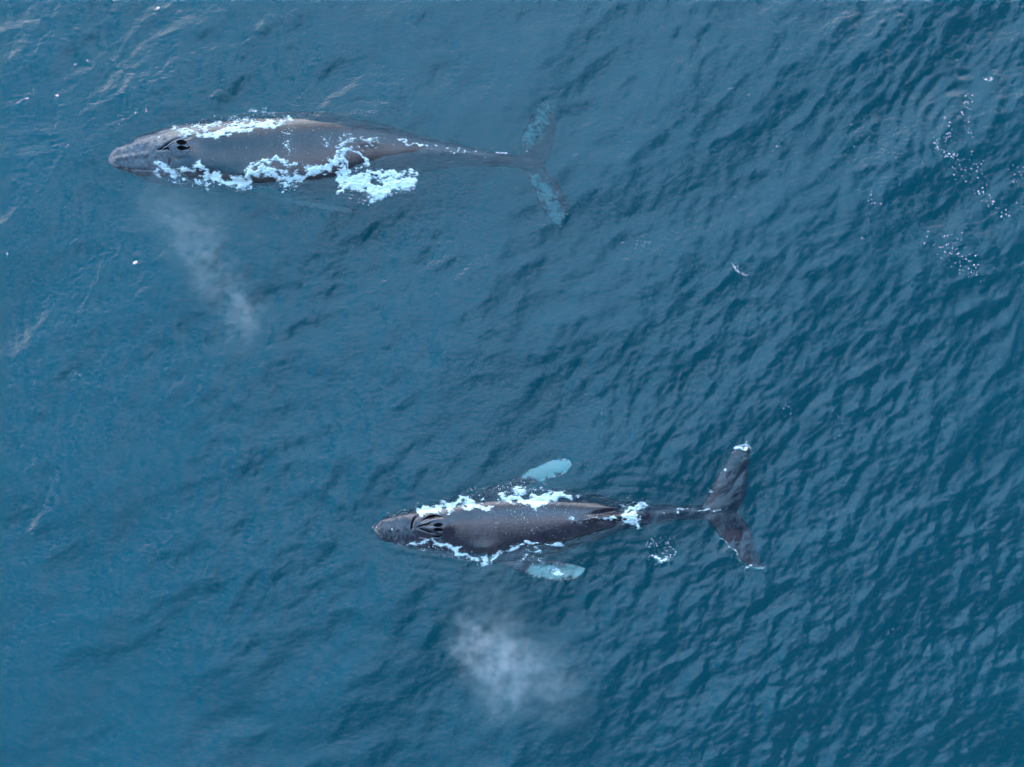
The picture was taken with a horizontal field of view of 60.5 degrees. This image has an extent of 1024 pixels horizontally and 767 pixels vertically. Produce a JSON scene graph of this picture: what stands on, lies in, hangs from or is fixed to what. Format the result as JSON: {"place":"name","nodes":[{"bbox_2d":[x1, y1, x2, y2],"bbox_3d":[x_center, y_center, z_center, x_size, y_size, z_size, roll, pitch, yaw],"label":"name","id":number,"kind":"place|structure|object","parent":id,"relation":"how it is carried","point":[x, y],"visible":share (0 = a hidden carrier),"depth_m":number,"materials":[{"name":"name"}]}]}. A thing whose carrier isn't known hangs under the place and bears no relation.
{"place":"outdoors","nodes":[
{"label":"outdoors","id":0,"kind":"place"},
{"bbox_2d":[0,0,1023,766],"bbox_3d":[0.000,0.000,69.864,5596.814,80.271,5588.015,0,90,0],"label":"water","id":1,"kind":"structure","parent":0,"point":[930,12],"depth_m":110.00,"materials":[{"name":"blue liquid"}]},
{"bbox_2d":[7,7,159,263],"bbox_3d":[-14.033,-8.290,29.991,7.336,0.255,10.308,39,90,0],"label":"foam","id":2,"kind":"object","parent":1,"relation":"on","point":[135,262],"visible":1,"depth_m":29.98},
{"bbox_2d":[158,110,292,151],"bbox_3d":[-9.655,-8.838,29.897,4.771,0.455,1.682,8,90,0],"label":"foam","id":3,"kind":"object","parent":1,"relation":"on","point":[218,133],"visible":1,"depth_m":29.86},
{"bbox_2d":[153,145,369,192],"bbox_3d":[-8.568,-7.179,29.848,7.504,0.468,1.490,-5,90,0],"label":"foam","id":4,"kind":"object","parent":1,"relation":"on","point":[240,181],"visible":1,"depth_m":29.83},
{"bbox_2d":[108,99,568,227],"bbox_3d":[-5.891,-7.960,31.210,15.863,3.223,4.725,0,90,0],"label":"humpback whale","id":5,"kind":"object","parent":1,"relation":"on","point":[225,155],"visible":0.88,"depth_m":30.00,"materials":[{"name":"black"}]},
{"bbox_2d":[169,111,526,203],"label":"spray drops","id":6,"kind":"object","parent":1,"relation":"on","point":[288,154],"visible":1,"depth_m":30.00,"materials":[{"name":"liquid"}]},
{"bbox_2d":[335,164,417,202],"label":"foam","id":7,"kind":"object","parent":1,"relation":"on","point":[359,181],"visible":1,"depth_m":29.98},
{"bbox_2d":[324,133,506,153],"bbox_3d":[-3.297,-8.200,29.873,6.358,0.258,0.599,2,90,0],"label":"foam","id":8,"kind":"object","parent":1,"relation":"on","point":[370,140],"visible":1,"depth_m":29.95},
{"bbox_2d":[407,539,562,565],"bbox_3d":[-1.012,5.756,29.861,5.700,0.310,1.040,0,90,0],"label":"foam","id":9,"kind":"object","parent":1,"relation":"on","point":[485,558],"visible":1,"depth_m":29.94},
{"bbox_2d":[416,486,578,516],"bbox_3d":[-0.522,3.962,29.891,5.783,0.314,0.982,-5,90,0],"label":"foam","id":10,"kind":"object","parent":1,"relation":"on","point":[535,501],"visible":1,"depth_m":29.95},
{"bbox_2d":[372,482,635,569],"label":"spray drops","id":11,"kind":"object","parent":1,"relation":"on","point":[496,515],"visible":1,"depth_m":29.95,"materials":[{"name":"liquid"}]},
{"bbox_2d":[538,559,563,575],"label":"foam","id":12,"kind":"object","parent":1,"relation":"on","point":[557,572],"visible":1,"depth_m":29.98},
{"bbox_2d":[374,444,763,581],"bbox_3d":[1.888,4.697,30.882,13.262,2.602,4.333,-4,90,0],"label":"humpback whale","id":13,"kind":"object","parent":1,"relation":"on","point":[489,533],"visible":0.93,"depth_m":30.07,"materials":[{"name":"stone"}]},
{"bbox_2d":[569,500,720,528],"bbox_3d":[4.474,4.490,29.817,5.328,0.488,1.008,0,90,0],"label":"foam","id":14,"kind":"object","parent":1,"relation":"on","point":[632,516],"visible":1,"depth_m":29.92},
{"bbox_2d":[646,541,667,562],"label":"foam","id":15,"kind":"object","parent":1,"relation":"on","point":[659,559],"visible":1,"depth_m":30.10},
{"bbox_2d":[711,441,762,568],"bbox_3d":[7.574,4.251,30.037,1.747,0.194,4.459,-7,90,0],"label":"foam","id":16,"kind":"object","parent":1,"relation":"on","point":[741,448],"visible":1,"depth_m":30.01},
{"bbox_2d":[731,235,980,281],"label":"spray drops","id":17,"kind":"object","parent":1,"relation":"on","point":[937,254],"visible":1,"depth_m":29.95,"materials":[{"name":"liquid"}]},
{"bbox_2d":[861,92,1023,247],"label":"spray drops","id":18,"kind":"object","parent":1,"relation":"on","point":[961,169],"visible":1,"depth_m":29.99,"materials":[{"name":"liquid"}]},
{"bbox_2d":[0,0,1023,766],"label":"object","id":19,"kind":"structure","parent":0,"point":[494,322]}
]}

